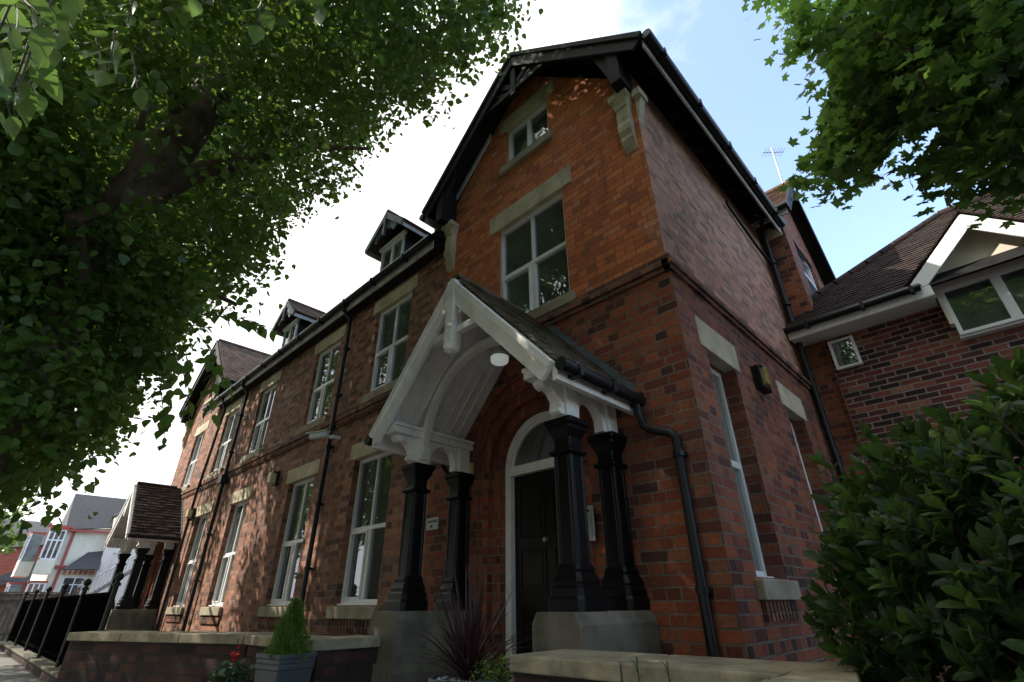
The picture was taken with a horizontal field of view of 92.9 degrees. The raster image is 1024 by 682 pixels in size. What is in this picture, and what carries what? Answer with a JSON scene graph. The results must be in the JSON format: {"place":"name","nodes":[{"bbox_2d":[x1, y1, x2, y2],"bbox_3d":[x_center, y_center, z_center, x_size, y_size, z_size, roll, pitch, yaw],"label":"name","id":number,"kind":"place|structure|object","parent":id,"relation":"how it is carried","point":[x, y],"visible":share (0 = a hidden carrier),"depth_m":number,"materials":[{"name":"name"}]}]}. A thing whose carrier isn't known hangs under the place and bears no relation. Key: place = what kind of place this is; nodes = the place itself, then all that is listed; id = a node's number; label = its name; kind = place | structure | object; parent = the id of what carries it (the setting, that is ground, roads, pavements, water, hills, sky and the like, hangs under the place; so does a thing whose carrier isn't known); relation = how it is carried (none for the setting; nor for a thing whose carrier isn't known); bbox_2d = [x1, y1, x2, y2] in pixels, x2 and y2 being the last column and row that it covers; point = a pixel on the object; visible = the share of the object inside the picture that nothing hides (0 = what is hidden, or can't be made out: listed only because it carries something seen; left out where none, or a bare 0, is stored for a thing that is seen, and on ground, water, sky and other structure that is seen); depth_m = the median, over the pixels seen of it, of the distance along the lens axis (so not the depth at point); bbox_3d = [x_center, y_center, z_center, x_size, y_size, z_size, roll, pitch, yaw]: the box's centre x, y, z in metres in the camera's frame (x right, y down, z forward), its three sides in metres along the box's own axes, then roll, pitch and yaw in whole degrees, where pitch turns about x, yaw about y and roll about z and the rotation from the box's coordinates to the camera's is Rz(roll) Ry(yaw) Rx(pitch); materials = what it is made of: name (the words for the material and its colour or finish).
{"place":"outdoors","nodes":[
{"label":"outdoors","id":0,"kind":"place"},
{"bbox_2d":[0,503,32,554],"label":"lime tree","id":1,"kind":"object","parent":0,"point":[7,550],"visible":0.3,"depth_m":16.19,"materials":[{"name":"green plant"}]},
{"bbox_2d":[0,650,44,681],"bbox_3d":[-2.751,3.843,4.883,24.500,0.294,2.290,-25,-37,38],"label":"garden path","id":2,"kind":"structure","parent":0,"point":[24,667],"depth_m":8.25,"materials":[{"name":"grey concrete"}]},
{"bbox_2d":[0,519,52,593],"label":"red brick house","id":3,"kind":"structure","parent":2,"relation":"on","point":[8,562],"depth_m":40.11,"materials":[{"name":"brick"}]},
{"bbox_2d":[0,592,69,640],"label":"timber fence","id":4,"kind":"object","parent":2,"relation":"on","point":[7,599],"visible":0.33,"depth_m":14.31,"materials":[{"name":"brown wood"}]},
{"bbox_2d":[0,572,123,681],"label":"railing fence","id":5,"kind":"object","parent":2,"relation":"on","point":[36,642],"visible":0.95,"depth_m":7.99,"materials":[{"name":"metal"}]},
{"bbox_2d":[56,630,380,681],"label":"garden wall","id":6,"kind":"structure","parent":2,"relation":"on","point":[143,656],"depth_m":4.65,"materials":[{"name":"brick"}]},
{"bbox_2d":[0,0,543,583],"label":"lime tree","id":7,"kind":"object","parent":2,"relation":"on","point":[86,240],"visible":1,"depth_m":3.89,"materials":[{"name":"green plant"}]},
{"bbox_2d":[254,651,317,681],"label":"planter","id":8,"kind":"object","parent":2,"relation":"on","point":[288,668],"visible":0.91,"depth_m":3.38,"materials":[{"name":"plastic"}]},
{"bbox_2d":[262,596,312,659],"bbox_3d":[-1.626,2.112,3.586,0.351,0.413,0.349,11,-30,-20],"label":"conifer","id":9,"kind":"object","parent":8,"relation":"on","point":[290,629],"visible":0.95,"depth_m":3.54,"materials":[{"name":"green plant"}]},
{"bbox_2d":[428,672,507,681],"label":"round pot","id":10,"kind":"object","parent":2,"relation":"on","point":[448,678],"visible":0.5,"depth_m":2.67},
{"bbox_2d":[400,558,545,681],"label":"phormium","id":11,"kind":"object","parent":10,"relation":"in","point":[469,643],"visible":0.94,"depth_m":2.76,"materials":[{"name":"purple plant"}]},
{"bbox_2d":[469,652,514,681],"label":"trailing plant","id":12,"kind":"object","parent":10,"relation":"in","point":[507,673],"visible":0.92,"depth_m":2.58,"materials":[{"name":"green plant"}]},
{"bbox_2d":[104,28,907,681],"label":"brick villa","id":13,"kind":"object","parent":2,"relation":"on","point":[618,254],"visible":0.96,"depth_m":5.46,"materials":[{"name":"brick"}]},
{"bbox_2d":[165,501,214,614],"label":"window","id":14,"kind":"structure","parent":13,"relation":"in","point":[203,511],"depth_m":11.31,"materials":[{"name":"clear glass"}]},
{"bbox_2d":[185,508,195,518],"bbox_3d":[-7.931,4.257,11.996,0.220,0.260,0.150,-25,-37,38],"label":"wall lamp","id":15,"kind":"object","parent":13,"relation":"attached to","point":[190,513],"visible":1,"depth_m":11.94,"materials":[{"name":"beige plastic"}]},
{"bbox_2d":[182,420,209,490],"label":"window","id":16,"kind":"structure","parent":13,"relation":"in","point":[200,432],"depth_m":14.28,"materials":[{"name":"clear glass"}]},
{"bbox_2d":[203,375,218,405],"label":"window","id":17,"kind":"structure","parent":13,"relation":"in","point":[206,402],"depth_m":15.07,"materials":[{"name":"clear glass"}]},
{"bbox_2d":[205,396,243,479],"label":"window","id":18,"kind":"structure","parent":13,"relation":"in","point":[232,411],"depth_m":12.65,"materials":[{"name":"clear glass"}]},
{"bbox_2d":[199,485,253,615],"bbox_3d":[-5.639,4.166,9.743,1.200,2.315,0.220,-25,-37,38],"label":"window","id":19,"kind":"structure","parent":13,"relation":"in","point":[239,498],"depth_m":9.87,"materials":[{"name":"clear glass"}]},
{"bbox_2d":[240,369,282,462],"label":"window","id":20,"kind":"structure","parent":13,"relation":"in","point":[268,387],"depth_m":11.21,"materials":[{"name":"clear glass"}]},
{"bbox_2d":[266,471,280,486],"bbox_3d":[-4.446,2.556,9.049,0.220,0.260,0.150,-25,-37,38],"label":"wall lamp","id":21,"kind":"object","parent":13,"relation":"attached to","point":[273,479],"visible":1,"depth_m":8.99,"materials":[{"name":"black plastic"}]},
{"bbox_2d":[257,458,320,616],"bbox_3d":[-3.586,3.200,7.987,1.242,2.315,0.220,-25,-37,38],"label":"window","id":22,"kind":"structure","parent":13,"relation":"in","point":[302,477],"depth_m":8.10,"materials":[{"name":"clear glass"}]},
{"bbox_2d":[296,323,346,435],"bbox_3d":[-3.597,0.752,9.319,1.242,1.980,0.190,-25,-37,38],"label":"window","id":23,"kind":"structure","parent":13,"relation":"in","point":[328,348],"depth_m":9.43,"materials":[{"name":"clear glass"}]},
{"bbox_2d":[306,430,340,439],"bbox_3d":[-3.033,1.511,7.804,0.550,0.120,0.233,2,-28,-5],"label":"security camera","id":24,"kind":"object","parent":13,"relation":"attached to","point":[320,434],"visible":1,"depth_m":7.77,"materials":[{"name":"white plastic"}]},
{"bbox_2d":[325,441,392,619],"bbox_3d":[-1.949,2.431,6.587,1.299,2.315,0.220,-25,-37,38],"label":"window","id":25,"kind":"structure","parent":13,"relation":"in","point":[366,539],"depth_m":6.62,"materials":[{"name":"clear glass"}]},
{"bbox_2d":[359,273,418,404],"bbox_3d":[-1.960,-0.017,7.920,1.299,1.980,0.190,-25,-37,38],"label":"window","id":26,"kind":"structure","parent":13,"relation":"in","point":[394,308],"depth_m":8.02,"materials":[{"name":"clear glass"}]},
{"bbox_2d":[426,517,438,530],"bbox_3d":[-0.904,2.076,5.530,0.220,0.130,0.012,-25,-37,38],"label":"name plaque","id":27,"kind":"object","parent":13,"relation":"attached to","point":[432,523],"visible":1,"depth_m":5.52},
{"bbox_2d":[468,463,473,473],"bbox_3d":[-0.470,1.422,5.367,0.100,0.140,0.050,-25,-37,38],"label":"junction box","id":28,"kind":"object","parent":13,"relation":"on","point":[471,469],"visible":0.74,"depth_m":5.34,"materials":[{"name":"beige plastic"}]},
{"bbox_2d":[490,345,508,365],"bbox_3d":[-0.133,0.001,5.237,0.208,0.528,0.208,-25,-37,38],"label":"porch light","id":29,"kind":"object","parent":13,"relation":"attached to","point":[499,355],"visible":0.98,"depth_m":5.08,"materials":[{"name":"white glass"}]},
{"bbox_2d":[499,79,552,176],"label":"window","id":30,"kind":"structure","parent":13,"relation":"in","point":[526,127],"depth_m":7.17,"materials":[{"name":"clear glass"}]},
{"bbox_2d":[490,164,575,318],"bbox_3d":[0.238,-1.064,6.047,1.444,2.010,0.190,-25,-37,38],"label":"window","id":31,"kind":"structure","parent":13,"relation":"in","point":[534,261],"depth_m":6.12,"materials":[{"name":"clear glass"}]},
{"bbox_2d":[514,468,558,653],"bbox_3d":[0.360,2.177,4.453,0.920,1.990,0.095,-25,-37,38],"label":"door","id":32,"kind":"structure","parent":13,"relation":"in","point":[536,531],"depth_m":4.69,"materials":[{"name":"paint"}]},
{"bbox_2d":[587,505,595,553],"bbox_3d":[0.648,1.578,4.074,0.110,0.380,0.020,-25,-37,38],"label":"door intercom","id":33,"kind":"object","parent":13,"relation":"attached to","point":[591,523],"depth_m":4.08,"materials":[{"name":"metal"}]},
{"bbox_2d":[694,315,801,599],"bbox_3d":[1.925,0.950,4.233,0.275,2.305,0.880,-25,-37,38],"label":"window","id":34,"kind":"structure","parent":13,"relation":"in","point":[721,353],"depth_m":4.39,"materials":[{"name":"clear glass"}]},
{"bbox_2d":[750,364,772,394],"bbox_3d":[2.676,0.408,5.193,0.120,0.260,0.260,-25,-37,38],"label":"wall lamp","id":35,"kind":"object","parent":13,"relation":"attached to","point":[761,379],"visible":1,"depth_m":5.13,"materials":[{"name":"black plastic"}]},
{"bbox_2d":[762,148,784,182],"bbox_3d":[5.415,-3.507,9.861,0.432,1.151,0.226,-2,-28,2],"label":"tv aerial","id":36,"kind":"object","parent":13,"relation":"attached to","point":[772,152],"visible":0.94,"depth_m":9.99,"materials":[{"name":"metal"}]},
{"bbox_2d":[775,380,840,597],"bbox_3d":[3.392,1.654,5.561,0.275,2.305,0.920,-25,-37,38],"label":"window","id":37,"kind":"structure","parent":13,"relation":"in","point":[794,407],"depth_m":5.94,"materials":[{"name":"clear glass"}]},
{"bbox_2d":[799,256,817,293],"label":"window","id":38,"kind":"structure","parent":13,"relation":"in","point":[806,268],"depth_m":9.02,"materials":[{"name":"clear glass"}]},
{"bbox_2d":[629,656,644,681],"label":"weed","id":39,"kind":"object","parent":2,"relation":"on","point":[637,670],"visible":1,"depth_m":1.98,"materials":[{"name":"green plant"}]},
{"bbox_2d":[659,660,673,681],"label":"weed","id":40,"kind":"object","parent":2,"relation":"on","point":[667,670],"visible":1,"depth_m":1.90,"materials":[{"name":"green plant"}]},
{"bbox_2d":[509,649,862,681],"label":"garden wall","id":41,"kind":"structure","parent":2,"relation":"on","point":[569,665],"depth_m":2.13,"materials":[{"name":"stone"}]},
{"bbox_2d":[800,345,1023,681],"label":"laurel bush","id":42,"kind":"object","parent":2,"relation":"on","point":[906,550],"visible":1,"depth_m":1.78,"materials":[{"name":"green plant"}]},
{"bbox_2d":[0,2,300,512],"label":"lime tree","id":43,"kind":"object","parent":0,"point":[107,461],"depth_m":9.05,"materials":[{"name":"green plant"}]},
{"bbox_2d":[208,677,253,681],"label":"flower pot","id":44,"kind":"object","parent":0,"point":[250,680],"visible":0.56,"depth_m":3.59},
{"bbox_2d":[207,638,254,681],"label":"geranium","id":45,"kind":"object","parent":44,"relation":"in","point":[228,673],"visible":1,"depth_m":3.58,"materials":[{"name":"green plant"}]},
{"bbox_2d":[3,0,989,580],"label":"sky","id":46,"kind":"structure","parent":0,"point":[712,44],"materials":[{"name":"white"}]},
{"label":"ground","id":47,"kind":"structure","parent":0,"visible":0},
{"bbox_2d":[0,494,135,624],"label":"cream house","id":48,"kind":"structure","parent":47,"relation":"on","point":[75,554],"depth_m":34.29,"materials":[{"name":"paint"}]},
{"bbox_2d":[59,577,85,594],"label":"window","id":49,"kind":"structure","parent":48,"relation":"in","point":[64,577],"depth_m":33.71,"materials":[{"name":"white plastic"}]},
{"bbox_2d":[77,555,135,593],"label":"metal staircase","id":50,"kind":"structure","parent":47,"relation":"on","point":[102,587],"depth_m":33.08,"materials":[{"name":"white metal"}]},
{"bbox_2d":[741,0,1023,230],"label":"maple tree","id":51,"kind":"object","parent":47,"relation":"on","point":[913,71],"visible":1,"depth_m":3.43,"materials":[{"name":"green plant"}]},
{"bbox_2d":[783,182,1023,681],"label":"annex house","id":52,"kind":"structure","parent":47,"relation":"on","point":[929,311],"depth_m":6.39,"materials":[{"name":"brick"}]},
{"bbox_2d":[827,335,863,370],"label":"window","id":53,"kind":"structure","parent":52,"relation":"in","point":[845,354],"depth_m":6.95,"materials":[{"name":"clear glass"}]},
{"bbox_2d":[938,263,1023,340],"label":"window","id":54,"kind":"structure","parent":52,"relation":"in","point":[993,302],"depth_m":5.98,"materials":[{"name":"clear glass"}]}
]}

